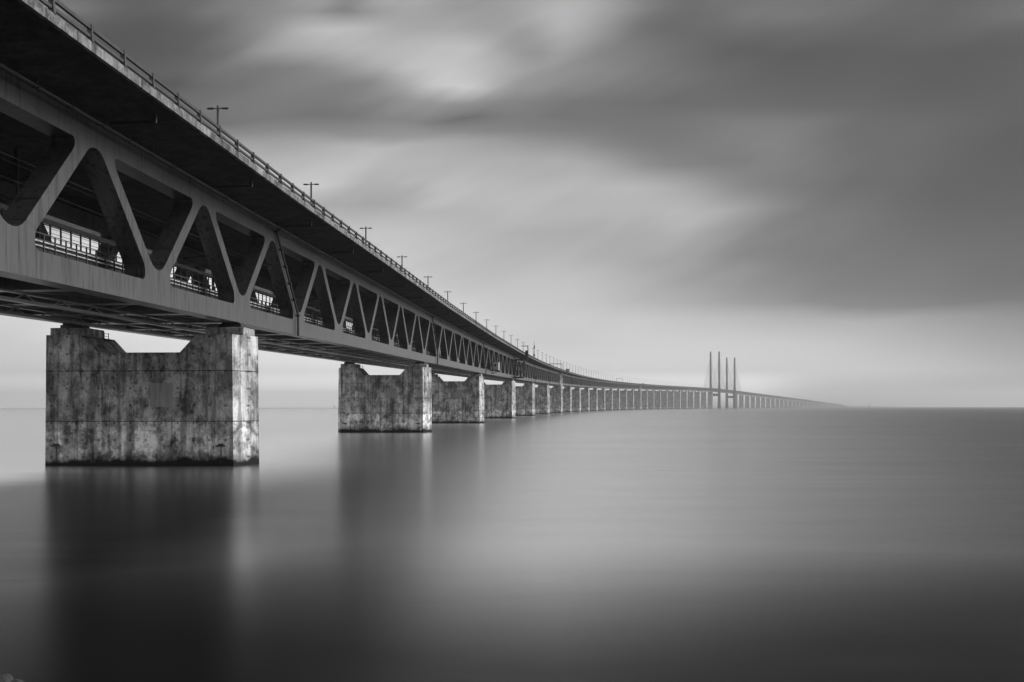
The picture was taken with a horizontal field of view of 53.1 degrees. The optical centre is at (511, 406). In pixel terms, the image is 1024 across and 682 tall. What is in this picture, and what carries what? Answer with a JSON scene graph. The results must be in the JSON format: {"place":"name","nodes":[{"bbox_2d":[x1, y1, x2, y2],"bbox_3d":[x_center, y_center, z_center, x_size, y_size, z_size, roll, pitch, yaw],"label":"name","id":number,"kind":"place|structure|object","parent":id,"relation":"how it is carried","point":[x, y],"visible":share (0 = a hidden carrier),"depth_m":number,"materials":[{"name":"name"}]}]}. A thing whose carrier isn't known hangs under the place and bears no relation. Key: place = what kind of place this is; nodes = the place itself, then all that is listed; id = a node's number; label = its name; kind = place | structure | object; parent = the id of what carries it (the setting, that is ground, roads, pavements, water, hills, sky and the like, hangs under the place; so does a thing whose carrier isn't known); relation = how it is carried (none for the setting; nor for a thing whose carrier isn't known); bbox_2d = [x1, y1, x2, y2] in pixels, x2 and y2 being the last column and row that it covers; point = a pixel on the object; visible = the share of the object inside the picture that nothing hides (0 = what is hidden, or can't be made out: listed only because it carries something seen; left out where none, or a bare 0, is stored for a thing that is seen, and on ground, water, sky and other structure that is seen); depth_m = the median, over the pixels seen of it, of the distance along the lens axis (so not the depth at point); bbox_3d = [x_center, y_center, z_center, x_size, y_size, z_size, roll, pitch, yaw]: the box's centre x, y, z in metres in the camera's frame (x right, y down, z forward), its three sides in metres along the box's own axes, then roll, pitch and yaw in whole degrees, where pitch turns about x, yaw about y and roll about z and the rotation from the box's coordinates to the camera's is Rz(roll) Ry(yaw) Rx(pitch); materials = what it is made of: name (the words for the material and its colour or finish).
{"place":"outdoors","nodes":[
{"label":"outdoors","id":0,"kind":"place"},
{"bbox_2d":[0,407,1023,681],"bbox_3d":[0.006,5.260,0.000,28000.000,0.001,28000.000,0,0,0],"label":"sea water","id":1,"kind":"structure","parent":0,"point":[772,545],"depth_m":36.94,"materials":[{"name":"grey liquid"}]},
{"bbox_2d":[0,673,13,681],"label":"shore rock","id":2,"kind":"object","parent":1,"relation":"in","point":[8,677],"visible":0.84,"depth_m":17.89,"materials":[{"name":"grey stone"}]},
{"bbox_2d":[10,679,23,681],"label":"shore rock","id":3,"kind":"object","parent":1,"relation":"in","point":[16,680],"visible":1,"depth_m":16.28,"materials":[{"name":"grey stone"}]},
{"bbox_2d":[45,322,258,465],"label":"bridge pier","id":4,"kind":"structure","parent":1,"relation":"in","point":[193,402],"depth_m":92.03,"materials":[{"name":"concrete"}]},
{"bbox_2d":[0,0,299,329],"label":"truss span","id":5,"kind":"object","parent":4,"relation":"on","point":[87,123],"visible":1,"depth_m":68.53,"materials":[{"name":"paint"}]},
{"bbox_2d":[207,105,228,125],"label":"lamp post","id":6,"kind":"object","parent":5,"relation":"on","point":[217,108],"visible":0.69,"depth_m":111.72,"materials":[{"name":"metal"}]},
{"bbox_2d":[70,189,449,364],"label":"truss span","id":7,"kind":"object","parent":4,"relation":"on","point":[319,278],"visible":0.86,"depth_m":122.38,"materials":[{"name":"paint"}]},
{"bbox_2d":[303,182,318,205],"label":"lamp post","id":8,"kind":"object","parent":7,"relation":"on","point":[310,184],"visible":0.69,"depth_m":152.55,"materials":[{"name":"metal"}]},
{"bbox_2d":[360,226,371,245],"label":"lamp post","id":9,"kind":"object","parent":7,"relation":"on","point":[365,228],"visible":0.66,"depth_m":193.38,"materials":[{"name":"metal"}]},
{"bbox_2d":[338,362,431,432],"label":"bridge pier","id":10,"kind":"structure","parent":1,"relation":"in","point":[400,403],"depth_m":211.86,"materials":[{"name":"concrete"}]},
{"bbox_2d":[351,303,495,374],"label":"truss span","id":11,"kind":"object","parent":10,"relation":"on","point":[445,333],"visible":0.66,"depth_m":254.44,"materials":[{"name":"paint"}]},
{"bbox_2d":[431,373,484,422],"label":"bridge pier","id":12,"kind":"structure","parent":1,"relation":"in","point":[457,401],"depth_m":331.52,"materials":[{"name":"concrete"}]},
{"bbox_2d":[435,335,523,379],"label":"truss span","id":13,"kind":"object","parent":12,"relation":"on","point":[498,349],"visible":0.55,"depth_m":382.48,"materials":[{"name":"paint"}]},
{"bbox_2d":[491,362,499,373],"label":"equipment cabin","id":14,"kind":"object","parent":13,"relation":"attached to","point":[495,366],"visible":1,"depth_m":376.76,"materials":[{"name":"grey metal"}]},
{"bbox_2d":[484,378,515,418],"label":"bridge pier","id":15,"kind":"structure","parent":1,"relation":"in","point":[499,401],"depth_m":470.97,"materials":[{"name":"concrete"}]},
{"bbox_2d":[485,352,540,382],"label":"truss span","id":16,"kind":"object","parent":15,"relation":"on","point":[528,366],"visible":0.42,"depth_m":533.21,"materials":[{"name":"paint"}]},
{"bbox_2d":[513,345,527,378],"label":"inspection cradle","id":17,"kind":"object","parent":16,"relation":"hanging from","point":[526,355],"visible":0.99,"depth_m":480.85,"materials":[{"name":"metal"}]},
{"bbox_2d":[515,382,534,415],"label":"bridge pier","id":18,"kind":"structure","parent":1,"relation":"in","point":[525,400],"depth_m":610.29,"materials":[{"name":"concrete"}]},
{"bbox_2d":[515,361,554,383],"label":"truss span","id":19,"kind":"object","parent":18,"relation":"on","point":[539,372],"visible":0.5,"depth_m":671.04,"materials":[{"name":"paint"}]},
{"bbox_2d":[523,383,549,413],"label":"bridge pier","id":20,"kind":"structure","parent":1,"relation":"in","point":[542,399],"depth_m":749.55,"materials":[{"name":"concrete"}]},
{"bbox_2d":[527,367,565,384],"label":"truss span","id":21,"kind":"object","parent":20,"relation":"on","point":[552,376],"visible":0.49,"depth_m":808.02,"materials":[{"name":"paint"}]},
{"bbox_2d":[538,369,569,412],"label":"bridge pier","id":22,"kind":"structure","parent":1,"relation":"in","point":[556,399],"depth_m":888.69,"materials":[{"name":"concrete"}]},
{"bbox_2d":[552,386,571,411],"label":"bridge pier","id":23,"kind":"structure","parent":1,"relation":"in","point":[567,399],"depth_m":1027.51,"materials":[{"name":"concrete"}]},
{"bbox_2d":[550,372,575,385],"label":"truss span","id":24,"kind":"object","parent":23,"relation":"on","point":[566,379],"visible":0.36,"depth_m":978.86,"materials":[{"name":"paint"}]},
{"bbox_2d":[564,387,580,411],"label":"bridge pier","id":25,"kind":"structure","parent":1,"relation":"in","point":[576,399],"depth_m":1166.24,"materials":[{"name":"concrete"}]},
{"bbox_2d":[563,374,583,386],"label":"truss span","id":26,"kind":"object","parent":25,"relation":"on","point":[574,380],"visible":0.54,"depth_m":1095.98,"materials":[{"name":"paint"}]},
{"bbox_2d":[574,387,589,410],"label":"bridge pier","id":27,"kind":"structure","parent":1,"relation":"in","point":[585,399],"depth_m":1304.75,"materials":[{"name":"concrete"}]},
{"bbox_2d":[574,376,592,387],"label":"truss span","id":28,"kind":"object","parent":27,"relation":"on","point":[583,381],"visible":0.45,"depth_m":1233.30,"materials":[{"name":"paint"}]},
{"bbox_2d":[584,388,597,410],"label":"bridge pier","id":29,"kind":"structure","parent":1,"relation":"in","point":[594,399],"depth_m":1443.12,"materials":[{"name":"concrete"}]},
{"bbox_2d":[580,378,599,387],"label":"truss span","id":30,"kind":"object","parent":29,"relation":"on","point":[591,383],"visible":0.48,"depth_m":1380.33,"materials":[{"name":"paint"}]},
{"bbox_2d":[596,379,607,387],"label":"truss span","id":31,"kind":"object","parent":29,"relation":"on","point":[600,383],"visible":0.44,"depth_m":1505.98,"materials":[{"name":"paint"}]},
{"bbox_2d":[593,388,604,409],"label":"bridge pier","id":32,"kind":"structure","parent":1,"relation":"in","point":[601,399],"depth_m":1580.88,"materials":[{"name":"concrete"}]},
{"bbox_2d":[604,380,614,387],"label":"truss span","id":33,"kind":"object","parent":32,"relation":"on","point":[608,384],"visible":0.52,"depth_m":1641.61,"materials":[{"name":"paint"}]},
{"bbox_2d":[601,388,612,409],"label":"bridge pier","id":34,"kind":"structure","parent":1,"relation":"in","point":[608,399],"depth_m":1719.11,"materials":[{"name":"concrete"}]},
{"bbox_2d":[605,381,621,388],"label":"truss span","id":35,"kind":"object","parent":34,"relation":"on","point":[615,384],"visible":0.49,"depth_m":1784.08,"materials":[{"name":"paint"}]},
{"bbox_2d":[609,389,619,409],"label":"bridge pier","id":36,"kind":"structure","parent":1,"relation":"in","point":[616,399],"depth_m":1856.27,"materials":[{"name":"concrete"}]},
{"bbox_2d":[619,382,627,388],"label":"truss span","id":37,"kind":"object","parent":36,"relation":"on","point":[622,385],"visible":0.48,"depth_m":1919.88,"materials":[{"name":"paint"}]},
{"bbox_2d":[620,389,626,409],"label":"bridge pier","id":38,"kind":"structure","parent":1,"relation":"in","point":[623,399],"depth_m":1993.26,"materials":[{"name":"concrete"}]},
{"bbox_2d":[626,383,635,388],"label":"truss span","id":39,"kind":"object","parent":38,"relation":"on","point":[629,385],"visible":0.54,"depth_m":2055.34,"materials":[{"name":"paint"}]},
{"bbox_2d":[627,389,633,408],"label":"bridge pier","id":40,"kind":"structure","parent":1,"relation":"in","point":[630,399],"depth_m":2130.09,"materials":[{"name":"concrete"}]},
{"bbox_2d":[633,383,640,388],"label":"truss span","id":41,"kind":"object","parent":40,"relation":"on","point":[636,386],"visible":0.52,"depth_m":2194.20,"materials":[{"name":"paint"}]},
{"bbox_2d":[631,383,643,408],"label":"bridge pier","id":42,"kind":"structure","parent":1,"relation":"in","point":[637,399],"depth_m":2266.51,"materials":[{"name":"concrete"}]},
{"bbox_2d":[641,390,647,408],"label":"bridge pier","id":43,"kind":"structure","parent":1,"relation":"in","point":[644,399],"depth_m":2403.08,"materials":[{"name":"concrete"}]},
{"bbox_2d":[637,384,648,389],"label":"truss span","id":44,"kind":"object","parent":43,"relation":"on","point":[644,386],"visible":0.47,"depth_m":2362.71,"materials":[{"name":"paint"}]},
{"bbox_2d":[642,384,653,389],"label":"truss span","id":45,"kind":"object","parent":43,"relation":"on","point":[650,387],"visible":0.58,"depth_m":2467.58,"materials":[{"name":"paint"}]},
{"bbox_2d":[648,390,653,408],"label":"bridge pier","id":46,"kind":"structure","parent":1,"relation":"in","point":[650,399],"depth_m":2538.07,"materials":[{"name":"concrete"}]},
{"bbox_2d":[653,385,661,389],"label":"truss span","id":47,"kind":"object","parent":46,"relation":"on","point":[656,387],"visible":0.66,"depth_m":2604.99,"materials":[{"name":"paint"}]},
{"bbox_2d":[654,390,660,408],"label":"bridge pier","id":48,"kind":"structure","parent":1,"relation":"in","point":[657,399],"depth_m":2673.82,"materials":[{"name":"concrete"}]},
{"bbox_2d":[660,385,668,389],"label":"truss span","id":49,"kind":"object","parent":48,"relation":"on","point":[663,386],"visible":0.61,"depth_m":2737.01,"materials":[{"name":"paint"}]},
{"bbox_2d":[661,390,667,408],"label":"bridge pier","id":50,"kind":"structure","parent":1,"relation":"in","point":[664,399],"depth_m":2809.19,"materials":[{"name":"concrete"}]},
{"bbox_2d":[668,390,673,408],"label":"bridge pier","id":51,"kind":"structure","parent":1,"relation":"in","point":[670,399],"depth_m":2943.37,"materials":[{"name":"concrete"}]},
{"bbox_2d":[674,390,680,408],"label":"bridge pier","id":52,"kind":"structure","parent":1,"relation":"in","point":[677,399],"depth_m":3077.02,"materials":[{"name":"concrete"}]},
{"bbox_2d":[677,386,686,390],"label":"truss span","id":53,"kind":"object","parent":52,"relation":"on","point":[682,388],"visible":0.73,"depth_m":3156.36,"materials":[{"name":"paint"}]},
{"bbox_2d":[681,391,686,408],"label":"bridge pier","id":54,"kind":"structure","parent":1,"relation":"in","point":[683,399],"depth_m":3210.57,"materials":[{"name":"concrete"}]},
{"bbox_2d":[688,391,693,407],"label":"bridge pier","id":55,"kind":"structure","parent":1,"relation":"in","point":[690,399],"depth_m":3343.37,"materials":[{"name":"concrete"}]},
{"bbox_2d":[694,391,699,407],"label":"bridge pier","id":56,"kind":"structure","parent":1,"relation":"in","point":[696,399],"depth_m":3476.12,"materials":[{"name":"concrete"}]},
{"bbox_2d":[701,391,706,407],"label":"bridge pier","id":57,"kind":"structure","parent":1,"relation":"in","point":[703,399],"depth_m":3608.08,"materials":[{"name":"concrete"}]},
{"bbox_2d":[708,392,712,407],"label":"bridge pier","id":58,"kind":"structure","parent":1,"relation":"in","point":[710,399],"depth_m":3738.85,"materials":[{"name":"concrete"}]},
{"bbox_2d":[703,351,724,407],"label":"bridge pylon","id":59,"kind":"object","parent":1,"relation":"in","point":[710,380],"visible":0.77,"depth_m":3827.46,"materials":[{"name":"concrete"}]},
{"bbox_2d":[717,389,733,392],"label":"truss span","id":60,"kind":"object","parent":59,"relation":"attached to","point":[725,391],"visible":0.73,"depth_m":3995.07,"materials":[{"name":"paint"}]},
{"bbox_2d":[722,357,740,407],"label":"bridge pylon","id":61,"kind":"object","parent":1,"relation":"in","point":[733,388],"visible":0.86,"depth_m":4145.77,"materials":[{"name":"concrete"}]},
{"bbox_2d":[739,395,743,407],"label":"bridge pier","id":62,"kind":"structure","parent":1,"relation":"in","point":[741,401],"depth_m":4369.32,"materials":[{"name":"concrete"}]},
{"bbox_2d":[745,395,749,407],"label":"bridge pier","id":63,"kind":"structure","parent":1,"relation":"in","point":[747,401],"depth_m":4497.98,"materials":[{"name":"concrete"}]},
{"bbox_2d":[751,396,754,407],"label":"bridge pier","id":64,"kind":"structure","parent":1,"relation":"in","point":[752,401],"depth_m":4626.93,"materials":[{"name":"concrete"}]},
{"bbox_2d":[756,396,759,407],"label":"bridge pier","id":65,"kind":"structure","parent":1,"relation":"in","point":[757,402],"depth_m":4757.14,"materials":[{"name":"concrete"}]},
{"bbox_2d":[761,397,764,407],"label":"bridge pier","id":66,"kind":"structure","parent":1,"relation":"in","point":[762,402],"depth_m":4885.08,"materials":[{"name":"concrete"}]},
{"bbox_2d":[766,398,769,407],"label":"bridge pier","id":67,"kind":"structure","parent":1,"relation":"in","point":[767,402],"depth_m":5013.42,"materials":[{"name":"concrete"}]},
{"bbox_2d":[771,398,774,407],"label":"bridge pier","id":68,"kind":"structure","parent":1,"relation":"in","point":[772,403],"depth_m":5141.27,"materials":[{"name":"concrete"}]},
{"bbox_2d":[780,399,783,407],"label":"bridge pier","id":69,"kind":"structure","parent":1,"relation":"in","point":[781,403],"depth_m":5397.55,"materials":[{"name":"concrete"}]},
{"bbox_2d":[784,400,787,407],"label":"bridge pier","id":70,"kind":"structure","parent":1,"relation":"in","point":[785,403],"depth_m":5526.10,"materials":[{"name":"concrete"}]},
{"bbox_2d":[788,400,791,407],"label":"bridge pier","id":71,"kind":"structure","parent":1,"relation":"in","point":[789,404],"depth_m":5655.34,"materials":[{"name":"concrete"}]},
{"bbox_2d":[0,0,1023,407],"label":"sky","id":72,"kind":"structure","parent":0,"point":[825,198],"materials":[{"name":"grey"}]},
{"bbox_2d":[839,406,889,406],"bbox_3d":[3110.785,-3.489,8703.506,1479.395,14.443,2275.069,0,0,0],"label":"island ground","id":73,"kind":"structure","parent":0,"point":[864,406],"depth_m":7962.73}
]}

